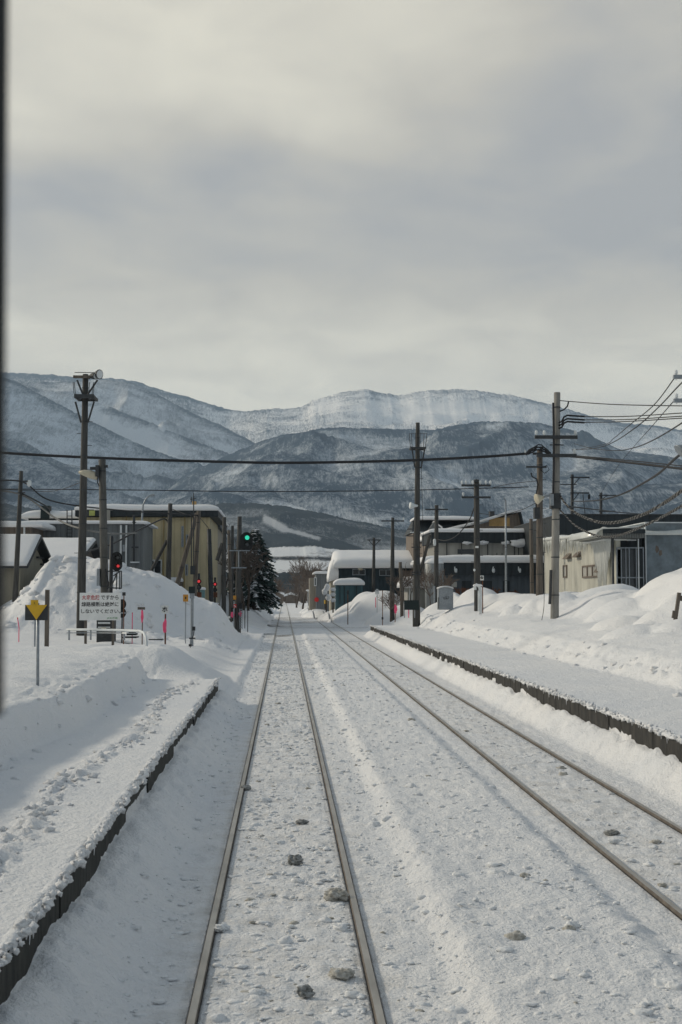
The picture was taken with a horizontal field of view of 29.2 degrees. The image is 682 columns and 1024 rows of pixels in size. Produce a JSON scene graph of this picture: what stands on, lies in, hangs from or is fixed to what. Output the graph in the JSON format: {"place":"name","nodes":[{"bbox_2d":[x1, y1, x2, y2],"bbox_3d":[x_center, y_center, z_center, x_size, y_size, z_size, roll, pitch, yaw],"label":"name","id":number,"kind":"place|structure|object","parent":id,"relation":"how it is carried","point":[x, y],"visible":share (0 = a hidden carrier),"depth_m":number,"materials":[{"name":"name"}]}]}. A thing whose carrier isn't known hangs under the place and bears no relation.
{"place":"outdoors","nodes":[
{"label":"outdoors","id":0,"kind":"place"},
{"bbox_2d":[0,0,7,715],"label":"train window frame","id":1,"kind":"object","parent":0,"point":[3,120],"visible":1,"depth_m":0.55,"materials":[{"name":"black paint"}]},
{"bbox_2d":[5,448,158,510],"bbox_3d":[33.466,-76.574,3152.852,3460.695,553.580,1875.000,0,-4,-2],"label":"mountain","id":2,"kind":"structure","parent":0,"point":[40,473],"depth_m":3421.00,"materials":[{"name":"snow"}]},
{"bbox_2d":[5,378,201,501],"bbox_3d":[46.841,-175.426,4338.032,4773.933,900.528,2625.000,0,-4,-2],"label":"mountain","id":3,"kind":"structure","parent":0,"point":[37,423],"depth_m":4779.10,"materials":[{"name":"snow"}]},
{"bbox_2d":[17,382,228,474],"bbox_3d":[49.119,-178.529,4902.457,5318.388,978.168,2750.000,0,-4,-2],"label":"mountain","id":4,"kind":"structure","parent":0,"point":[151,436],"depth_m":5589.08,"materials":[{"name":"snow"}]},
{"bbox_2d":[18,379,254,453],"bbox_3d":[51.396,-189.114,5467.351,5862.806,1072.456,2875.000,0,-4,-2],"label":"mountain","id":5,"kind":"structure","parent":0,"point":[136,401],"depth_m":6107.85,"materials":[{"name":"snow"}]},
{"bbox_2d":[5,503,406,554],"bbox_3d":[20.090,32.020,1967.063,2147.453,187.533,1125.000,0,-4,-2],"label":"hill","id":6,"kind":"structure","parent":0,"point":[280,526],"depth_m":2088.85,"materials":[{"name":"snow"}]},
{"bbox_2d":[9,487,525,491],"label":"overhead cable","id":7,"kind":"object","parent":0,"point":[271,491],"visible":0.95,"depth_m":75.09,"materials":[{"name":"rubber"}]},
{"bbox_2d":[226,569,327,596],"bbox_3d":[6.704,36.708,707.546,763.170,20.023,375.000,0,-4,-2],"label":"hill","id":8,"kind":"structure","parent":0,"point":[284,577],"depth_m":689.48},
{"bbox_2d":[226,546,338,572],"bbox_3d":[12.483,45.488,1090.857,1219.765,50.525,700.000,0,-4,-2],"label":"hill","id":9,"kind":"structure","parent":0,"point":[284,555],"depth_m":1098.08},
{"bbox_2d":[0,555,681,1023],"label":"ground","id":10,"kind":"structure","parent":0,"point":[80,951],"depth_m":13.98,"materials":[{"name":"snow"}]},
{"bbox_2d":[12,471,30,601],"bbox_3d":[-14.031,1.436,57.448,0.782,6.503,0.300,0,-4,-2],"label":"utility pole","id":11,"kind":"object","parent":10,"relation":"on","point":[17,556],"visible":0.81,"depth_m":57.41,"materials":[{"name":"brown wood"}]},
{"bbox_2d":[5,490,136,534],"bbox_3d":[-12.103,0.201,57.613,5.013,2.074,16.037,0,-4,-2],"label":"overhead cable","id":12,"kind":"object","parent":11,"relation":"attached to","point":[47,512],"visible":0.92,"depth_m":56.24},
{"bbox_2d":[4,534,50,603],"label":"gable shed","id":13,"kind":"structure","parent":10,"relation":"on","point":[35,555],"depth_m":60.11,"materials":[{"name":"metal"}]},
{"bbox_2d":[25,600,47,685],"bbox_3d":[-4.369,2.054,18.750,0.324,1.584,0.074,0,-4,-2],"label":"stop marker","id":14,"kind":"object","parent":10,"relation":"on","point":[36,611],"visible":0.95,"depth_m":18.76,"materials":[{"name":"metal"}]},
{"bbox_2d":[44,589,49,646],"bbox_3d":[-7.549,2.951,33.586,0.110,1.940,0.110,0,-4,-2],"label":"grey post","id":15,"kind":"object","parent":10,"relation":"on","point":[47,602],"visible":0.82,"depth_m":33.54,"materials":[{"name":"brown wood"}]},
{"bbox_2d":[43,537,99,558],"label":"gable shed","id":16,"kind":"structure","parent":10,"relation":"on","point":[62,546],"depth_m":69.50,"materials":[{"name":"metal"}]},
{"bbox_2d":[73,369,102,635],"bbox_3d":[-9.650,-0.220,49.734,1.130,10.394,1.110,0,-4,-2],"label":"floodlight pole","id":17,"kind":"object","parent":10,"relation":"on","point":[85,396],"visible":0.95,"depth_m":49.65,"materials":[{"name":"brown wood"}]},
{"bbox_2d":[86,518,167,552],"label":"overhead cable","id":18,"kind":"object","parent":17,"relation":"attached to","point":[97,548],"visible":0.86,"depth_m":65.05,"materials":[{"name":"rubber"}]},
{"bbox_2d":[79,459,108,592],"bbox_3d":[-8.608,1.462,45.620,1.126,6.623,0.405,0,-4,-2],"label":"concrete pole","id":19,"kind":"object","parent":10,"relation":"on","point":[102,572],"visible":0.9,"depth_m":45.63,"materials":[{"name":"concrete"}]},
{"bbox_2d":[42,510,157,570],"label":"grey annex","id":20,"kind":"object","parent":10,"relation":"on","point":[135,551],"visible":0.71,"depth_m":83.48,"materials":[{"name":"metal"}]},
{"bbox_2d":[0,682,199,891],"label":"trodden snow lumps","id":21,"kind":"object","parent":10,"relation":"on","point":[55,783],"visible":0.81,"depth_m":12.97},
{"bbox_2d":[79,593,120,644],"bbox_3d":[-7.657,3.495,41.602,1.296,1.851,0.136,0,-4,-2],"label":"warning sign","id":22,"kind":"object","parent":10,"relation":"on","point":[100,606],"visible":1,"depth_m":41.57,"materials":[{"name":"metal"}]},
{"bbox_2d":[96,620,115,641],"bbox_3d":[-7.913,4.104,44.078,0.572,1.068,0.700,0,-4,-2],"label":"relay cabinet","id":23,"kind":"object","parent":10,"relation":"on","point":[105,636],"visible":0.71,"depth_m":43.83,"materials":[{"name":"metal"}]},
{"bbox_2d":[66,628,147,645],"bbox_3d":[-5.904,3.357,34.637,1.185,0.520,4.367,3,-5,-43],"label":"pipe railing","id":24,"kind":"object","parent":10,"relation":"on","point":[116,630],"visible":0.95,"depth_m":35.36,"materials":[{"name":"metal"}]},
{"bbox_2d":[0,677,221,1004],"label":"platform","id":25,"kind":"structure","parent":10,"relation":"on","point":[21,941],"depth_m":9.10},
{"bbox_2d":[107,536,121,592],"bbox_3d":[-7.720,2.753,44.693,0.530,3.889,0.780,0,-4,-2],"label":"railway signal","id":26,"kind":"object","parent":10,"relation":"on","point":[115,561],"visible":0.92,"depth_m":44.59,"materials":[{"name":"metal"}]},
{"bbox_2d":[121,599,126,642],"bbox_3d":[-7.291,3.776,43.537,0.320,1.752,0.125,0,-4,-2],"label":"switch stand","id":27,"kind":"object","parent":10,"relation":"on","point":[125,612],"visible":0.56,"depth_m":43.54,"materials":[{"name":"metal"}]},
{"bbox_2d":[74,493,224,602],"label":"ochre building","id":28,"kind":"structure","parent":10,"relation":"on","point":[211,516],"depth_m":91.57,"materials":[{"name":"yellow metal"}]},
{"bbox_2d":[149,503,171,579],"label":"utility pole","id":29,"kind":"object","parent":10,"relation":"on","point":[168,542],"visible":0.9,"depth_m":75.62,"materials":[{"name":"brown wood"}]},
{"bbox_2d":[161,606,167,643],"bbox_3d":[-6.144,4.156,45.577,0.238,1.784,0.113,0,-4,-2],"label":"whistle marker","id":30,"kind":"object","parent":10,"relation":"on","point":[164,609],"visible":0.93,"depth_m":45.59,"materials":[{"name":"white paint"}]},
{"bbox_2d":[175,513,196,584],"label":"leaning pole","id":31,"kind":"object","parent":10,"relation":"on","point":[182,564],"visible":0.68,"depth_m":73.58,"materials":[{"name":"brown wood"}]},
{"bbox_2d":[189,586,194,645],"bbox_3d":[-5.413,3.945,47.592,0.258,2.467,0.330,0,-4,-2],"label":"signal post","id":32,"kind":"object","parent":10,"relation":"on","point":[192,591],"visible":0.85,"depth_m":47.61,"materials":[{"name":"metal"}]},
{"bbox_2d":[190,496,200,595],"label":"utility pole","id":33,"kind":"object","parent":10,"relation":"on","point":[194,569],"visible":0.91,"depth_m":71.57,"materials":[{"name":"brown wood"}]},
{"bbox_2d":[5,479,197,515],"bbox_3d":[-12.090,-0.709,61.047,2.291,0.926,23.218,-1,-4,16],"label":"overhead cable","id":34,"kind":"object","parent":33,"relation":"attached to","point":[35,491],"visible":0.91,"depth_m":62.36,"materials":[{"name":"rubber"}]},
{"bbox_2d":[207,529,213,601],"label":"utility pole","id":35,"kind":"object","parent":10,"relation":"on","point":[210,569],"visible":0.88,"depth_m":85.54,"materials":[{"name":"wood"}]},
{"bbox_2d":[215,517,225,612],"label":"utility pole","id":36,"kind":"object","parent":10,"relation":"on","point":[222,548],"visible":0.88,"depth_m":83.61,"materials":[{"name":"brown wood"}]},
{"bbox_2d":[214,923,230,931],"bbox_3d":[-0.868,2.990,9.406,0.111,0.067,0.126,-2,-4,27],"label":"snow clod","id":37,"kind":"object","parent":10,"relation":"on","point":[223,927],"visible":0.99,"depth_m":9.37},
{"bbox_2d":[217,523,228,605],"bbox_3d":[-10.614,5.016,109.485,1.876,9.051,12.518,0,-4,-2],"label":"utility pole","id":38,"kind":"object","parent":10,"relation":"on","point":[219,584],"depth_m":108.27,"materials":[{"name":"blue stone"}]},
{"bbox_2d":[227,530,231,621],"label":"utility pole","id":39,"kind":"object","parent":10,"relation":"on","point":[229,569],"visible":0.94,"depth_m":87.60,"materials":[{"name":"brown wood"}]},
{"bbox_2d":[231,526,233,620],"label":"utility pole","id":40,"kind":"object","parent":10,"relation":"on","point":[232,546],"visible":0.65,"depth_m":91.65,"materials":[{"name":"brown wood"}]},
{"bbox_2d":[186,610,280,1023],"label":"rail","id":41,"kind":"object","parent":10,"relation":"on","point":[192,1016],"visible":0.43,"depth_m":10.32,"materials":[{"name":"metal"}]},
{"bbox_2d":[218,537,260,609],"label":"bare tree","id":42,"kind":"object","parent":10,"relation":"on","point":[242,599],"visible":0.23,"depth_m":104.36,"materials":[{"name":"brown plant"}]},
{"bbox_2d":[229,516,252,632],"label":"railway signal","id":43,"kind":"object","parent":10,"relation":"on","point":[245,541],"visible":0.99,"depth_m":69.57,"materials":[{"name":"black metal"}]},
{"bbox_2d":[226,543,268,610],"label":"bare tree","id":44,"kind":"object","parent":10,"relation":"on","point":[248,578],"visible":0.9,"depth_m":99.42,"materials":[{"name":"brown plant"}]},
{"bbox_2d":[228,528,282,613],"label":"pine tree","id":45,"kind":"object","parent":10,"relation":"on","point":[262,594],"visible":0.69,"depth_m":111.27,"materials":[{"name":"green plant"}]},
{"bbox_2d":[286,572,301,607],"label":"bare tree","id":46,"kind":"object","parent":10,"relation":"on","point":[296,586],"visible":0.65,"depth_m":229.22,"materials":[{"name":"brown plant"}]},
{"bbox_2d":[288,854,303,865],"bbox_3d":[-0.408,3.121,11.744,0.149,0.107,0.127,0,-4,-2],"label":"snow clod","id":47,"kind":"object","parent":10,"relation":"on","point":[296,859],"visible":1,"depth_m":11.71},
{"bbox_2d":[289,564,321,605],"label":"bare tree","id":48,"kind":"object","parent":10,"relation":"on","point":[305,576],"visible":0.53,"depth_m":189.97,"materials":[{"name":"brown plant"}]},
{"bbox_2d":[296,984,315,997],"bbox_3d":[-0.212,2.886,7.878,0.122,0.078,0.097,0,-4,-2],"label":"snow clod","id":49,"kind":"object","parent":10,"relation":"on","point":[305,991],"visible":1,"depth_m":7.85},
{"bbox_2d":[288,557,327,608],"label":"bare tree","id":50,"kind":"object","parent":10,"relation":"on","point":[300,564],"visible":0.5,"depth_m":209.17,"materials":[{"name":"brown plant"}]},
{"bbox_2d":[322,584,331,611],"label":"snow laden bush","id":51,"kind":"object","parent":10,"relation":"on","point":[325,590],"visible":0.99,"depth_m":111.59,"materials":[{"name":"snow"}]},
{"bbox_2d":[286,604,385,1023],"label":"rail","id":52,"kind":"object","parent":10,"relation":"on","point":[378,1012],"visible":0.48,"depth_m":10.32,"materials":[{"name":"metal"}]},
{"bbox_2d":[323,887,349,901],"bbox_3d":[-0.036,3.037,10.365,0.214,0.118,0.195,0,-4,-2],"label":"snow clod","id":53,"kind":"object","parent":10,"relation":"on","point":[334,894],"visible":0.98,"depth_m":10.32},
{"bbox_2d":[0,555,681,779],"bbox_3d":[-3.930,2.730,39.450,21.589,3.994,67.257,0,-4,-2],"label":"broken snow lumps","id":54,"kind":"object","parent":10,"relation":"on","point":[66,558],"visible":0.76,"depth_m":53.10,"materials":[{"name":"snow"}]},
{"bbox_2d":[328,967,354,980],"bbox_3d":[0.006,2.919,8.251,0.182,0.084,0.161,0,-4,-2],"label":"snow clod","id":55,"kind":"object","parent":10,"relation":"on","point":[342,973],"visible":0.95,"depth_m":8.21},
{"bbox_2d":[333,578,364,609],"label":"teal shed","id":56,"kind":"structure","parent":10,"relation":"on","point":[354,586],"depth_m":117.89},
{"bbox_2d":[327,550,412,610],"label":"teal house","id":57,"kind":"structure","parent":10,"relation":"on","point":[350,563],"depth_m":128.04,"materials":[{"name":"metal"}]},
{"bbox_2d":[367,538,380,591],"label":"utility pole","id":58,"kind":"object","parent":10,"relation":"on","point":[373,565],"visible":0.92,"depth_m":120.07,"materials":[{"name":"brown wood"}]},
{"bbox_2d":[376,591,403,620],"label":"shrub","id":59,"kind":"object","parent":10,"relation":"on","point":[388,599],"visible":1,"depth_m":76.75,"materials":[{"name":"brown plant"}]},
{"bbox_2d":[381,518,404,621],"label":"utility pole","id":60,"kind":"object","parent":10,"relation":"on","point":[392,570],"visible":0.93,"depth_m":92.09,"materials":[{"name":"brown wood"}]},
{"bbox_2d":[385,573,412,603],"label":"shrub","id":61,"kind":"object","parent":10,"relation":"on","point":[405,583],"visible":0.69,"depth_m":91.89,"materials":[{"name":"brown plant"}]},
{"bbox_2d":[399,562,403,616],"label":"leaning pole","id":62,"kind":"object","parent":10,"relation":"on","point":[401,590],"visible":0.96,"depth_m":88.01,"materials":[{"name":"grey wood"}]},
{"bbox_2d":[397,576,424,608],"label":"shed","id":63,"kind":"structure","parent":10,"relation":"on","point":[407,591],"depth_m":104.15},
{"bbox_2d":[404,600,418,617],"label":"dark signboard","id":64,"kind":"object","parent":10,"relation":"on","point":[411,605],"visible":1,"depth_m":69.46,"materials":[{"name":"metal"}]},
{"bbox_2d":[409,422,431,626],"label":"horn pole","id":65,"kind":"object","parent":10,"relation":"on","point":[417,566],"visible":0.96,"depth_m":72.22,"materials":[{"name":"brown wood"}]},
{"bbox_2d":[405,567,454,604],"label":"shrub","id":66,"kind":"object","parent":10,"relation":"on","point":[422,579],"visible":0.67,"depth_m":84.22,"materials":[{"name":"brown plant"}]},
{"bbox_2d":[425,558,443,608],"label":"metal silo","id":67,"kind":"object","parent":10,"relation":"on","point":[429,564],"visible":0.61,"depth_m":91.79,"materials":[{"name":"metal"}]},
{"bbox_2d":[425,505,447,603],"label":"utility pole","id":68,"kind":"object","parent":10,"relation":"on","point":[436,562],"visible":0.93,"depth_m":76.20,"materials":[{"name":"brown wood"}]},
{"bbox_2d":[404,516,473,570],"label":"dark roof house","id":69,"kind":"structure","parent":10,"relation":"on","point":[426,523],"depth_m":128.41,"materials":[{"name":"metal"}]},
{"bbox_2d":[437,586,453,609],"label":"control cabinet","id":70,"kind":"object","parent":10,"relation":"on","point":[445,598],"visible":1,"depth_m":66.14,"materials":[{"name":"metal"}]},
{"bbox_2d":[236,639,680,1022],"bbox_3d":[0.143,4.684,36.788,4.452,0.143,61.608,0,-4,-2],"label":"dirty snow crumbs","id":71,"kind":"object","parent":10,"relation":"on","point":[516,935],"visible":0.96,"depth_m":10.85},
{"bbox_2d":[461,479,491,610],"bbox_3d":[6.656,1.742,64.323,1.555,6.742,0.434,0,-4,-2],"label":"utility pole","id":72,"kind":"object","parent":10,"relation":"on","point":[476,485],"visible":0.98,"depth_m":64.31,"materials":[{"name":"brown wood"}]},
{"bbox_2d":[410,509,543,594],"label":"factory","id":73,"kind":"structure","parent":10,"relation":"on","point":[456,555],"depth_m":105.99,"materials":[{"name":"grey metal"}]},
{"bbox_2d":[473,583,481,613],"bbox_3d":[6.298,3.995,60.188,0.414,1.427,0.320,0,-4,-2],"label":"frosted vent pipe","id":74,"kind":"object","parent":10,"relation":"on","point":[479,597],"visible":1,"depth_m":60.13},
{"bbox_2d":[319,622,681,919],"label":"rail","id":75,"kind":"object","parent":10,"relation":"on","point":[668,904],"visible":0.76,"depth_m":13.69,"materials":[{"name":"metal"}]},
{"bbox_2d":[504,498,506,591],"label":"lamp pole","id":76,"kind":"object","parent":10,"relation":"on","point":[505,546],"visible":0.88,"depth_m":82.50,"materials":[{"name":"metal"}]},
{"bbox_2d":[333,623,681,833],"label":"rail","id":77,"kind":"object","parent":10,"relation":"on","point":[669,823],"visible":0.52,"depth_m":18.35,"materials":[{"name":"metal"}]},
{"bbox_2d":[369,624,681,762],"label":"platform","id":78,"kind":"structure","parent":10,"relation":"on","point":[653,737],"depth_m":22.66,"materials":[{"name":"concrete"}]},
{"bbox_2d":[529,519,533,593],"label":"utility pole","id":79,"kind":"object","parent":10,"relation":"on","point":[531,557],"visible":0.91,"depth_m":76.45,"materials":[{"name":"brown wood"}]},
{"bbox_2d":[525,444,550,595],"bbox_3d":[9.101,0.528,60.324,1.244,7.295,0.776,0,-4,-2],"label":"cable pole","id":80,"kind":"object","parent":10,"relation":"on","point":[538,512],"visible":0.89,"depth_m":60.38,"materials":[{"name":"grey wood"}]},
{"bbox_2d":[5,452,528,463],"bbox_3d":[-5.297,-2.683,60.423,28.004,0.995,1.489,0,-4,2],"label":"overhead cable","id":81,"kind":"object","parent":80,"relation":"attached to","point":[266,462],"visible":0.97,"depth_m":60.22,"materials":[{"name":"rubber"}]},
{"bbox_2d":[571,456,681,469],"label":"overhead cable","id":82,"kind":"object","parent":80,"relation":"attached to","point":[646,464],"visible":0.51,"depth_m":47.76,"materials":[{"name":"rubber"}]},
{"bbox_2d":[576,455,681,465],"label":"overhead cable","id":83,"kind":"object","parent":80,"relation":"attached to","point":[628,460],"visible":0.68,"depth_m":46.42,"materials":[{"name":"rubber"}]},
{"bbox_2d":[534,392,584,618],"bbox_3d":[8.357,-0.134,50.403,2.026,9.047,0.716,1,-4,-16],"label":"concrete pole","id":84,"kind":"object","parent":10,"relation":"on","point":[554,502],"visible":0.98,"depth_m":50.37,"materials":[{"name":"concrete"}]},
{"bbox_2d":[560,489,681,524],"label":"overhead cable","id":85,"kind":"object","parent":84,"relation":"attached to","point":[672,497],"visible":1,"depth_m":41.35,"materials":[{"name":"rubber"}]},
{"bbox_2d":[560,505,681,537],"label":"overhead cable","id":86,"kind":"object","parent":84,"relation":"attached to","point":[644,525],"visible":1,"depth_m":40.17,"materials":[{"name":"rubber"}]},
{"bbox_2d":[560,400,681,405],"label":"overhead cable","id":87,"kind":"object","parent":84,"relation":"attached to","point":[621,404],"visible":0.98,"depth_m":46.22,"materials":[{"name":"rubber"}]},
{"bbox_2d":[560,474,589,513],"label":"utility pole","id":88,"kind":"object","parent":10,"relation":"on","point":[572,484],"visible":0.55,"depth_m":106.07,"materials":[{"name":"metal"}]},
{"bbox_2d":[572,454,679,501],"bbox_3d":[13.402,-1.137,68.871,0.294,4.210,75.260,-1,-4,8],"label":"overhead cable","id":89,"kind":"object","parent":88,"relation":"attached to","point":[663,469],"visible":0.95,"depth_m":41.99,"materials":[{"name":"rubber"}]},
{"bbox_2d":[514,514,681,593],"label":"dark hall","id":90,"kind":"structure","parent":10,"relation":"on","point":[567,526],"depth_m":93.11,"materials":[{"name":"metal"}]},
{"bbox_2d":[543,527,681,593],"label":"white building","id":91,"kind":"structure","parent":10,"relation":"on","point":[583,566],"depth_m":70.52,"materials":[{"name":"metal"}]},
{"bbox_2d":[582,565,596,577],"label":"window","id":92,"kind":"structure","parent":91,"relation":"in","point":[587,570],"depth_m":69.40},
{"bbox_2d":[568,526,645,583],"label":"canopy roof","id":93,"kind":"structure","parent":91,"relation":"attached to","point":[609,531],"depth_m":62.54,"materials":[{"name":"metal"}]},
{"bbox_2d":[616,538,643,589],"bbox_3d":[14.113,3.945,64.737,1.444,5.596,2.800,0,-4,-2],"label":"glazed porch","id":94,"kind":"object","parent":10,"relation":"on","point":[631,555],"visible":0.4,"depth_m":63.86,"materials":[{"name":"metal"}]},
{"bbox_2d":[637,550,642,588],"bbox_3d":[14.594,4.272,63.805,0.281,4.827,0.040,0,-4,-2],"label":"door","id":95,"kind":"structure","parent":94,"relation":"in","point":[640,551],"depth_m":63.88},
{"bbox_2d":[622,522,681,585],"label":"blue container","id":96,"kind":"object","parent":10,"relation":"on","point":[662,554],"visible":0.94,"depth_m":64.34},
{"bbox_2d":[652,978,681,990],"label":"snow clod","id":97,"kind":"object","parent":10,"relation":"on","point":[674,984],"visible":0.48,"depth_m":7.83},
{"bbox_2d":[672,592,681,619],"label":"tilted post","id":98,"kind":"object","parent":10,"relation":"on","point":[677,604],"visible":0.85,"depth_m":34.29,"materials":[{"name":"brown wood"}]},
{"bbox_2d":[673,370,681,456],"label":"utility pole","id":99,"kind":"object","parent":10,"relation":"on","point":[677,448],"visible":1,"depth_m":31.35,"materials":[{"name":"concrete"}]},
{"bbox_2d":[572,382,681,449],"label":"overhead cable","id":100,"kind":"object","parent":99,"relation":"attached to","point":[642,421],"visible":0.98,"depth_m":44.24,"materials":[{"name":"rubber"}]},
{"bbox_2d":[6,372,681,459],"bbox_3d":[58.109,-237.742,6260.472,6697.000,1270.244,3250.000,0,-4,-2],"label":"mountain","id":101,"kind":"structure","parent":0,"point":[426,409],"depth_m":7023.06,"materials":[{"name":"snow"}]},
{"bbox_2d":[6,0,681,429],"label":"sky","id":102,"kind":"structure","parent":0,"point":[240,205],"materials":[{"name":"grey"}]},
{"bbox_2d":[152,421,681,529],"bbox_3d":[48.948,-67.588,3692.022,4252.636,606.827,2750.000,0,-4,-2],"label":"mountain","id":103,"kind":"structure","parent":0,"point":[480,438],"depth_m":3567.94,"materials":[{"name":"snow"}]},
{"bbox_2d":[172,482,681,523],"bbox_3d":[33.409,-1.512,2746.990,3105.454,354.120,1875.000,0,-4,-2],"label":"mountain","id":104,"kind":"structure","parent":0,"point":[641,499],"depth_m":2981.47,"materials":[{"name":"snow"}]},
{"bbox_2d":[576,422,681,450],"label":"overhead cable","id":105,"kind":"object","parent":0,"point":[642,444],"visible":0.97,"depth_m":47.90,"materials":[{"name":"rubber"}]},
{"bbox_3d":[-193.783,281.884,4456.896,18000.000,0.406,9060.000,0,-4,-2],"label":"snow plain","id":106,"kind":"structure","parent":0,"visible":0},
{"bbox_2d":[5,520,55,536],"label":"building","id":107,"kind":"structure","parent":106,"relation":"on","point":[34,527],"depth_m":79.29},
{"bbox_2d":[21,506,78,520],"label":"building","id":108,"kind":"structure","parent":106,"relation":"on","point":[41,514],"depth_m":96.90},
{"bbox_2d":[226,577,308,602],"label":"distant wood","id":109,"kind":"object","parent":106,"relation":"on","point":[301,598],"visible":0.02,"depth_m":366.38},
{"bbox_2d":[309,571,328,610],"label":"grey house","id":110,"kind":"structure","parent":106,"relation":"on","point":[317,582],"depth_m":149.84,"materials":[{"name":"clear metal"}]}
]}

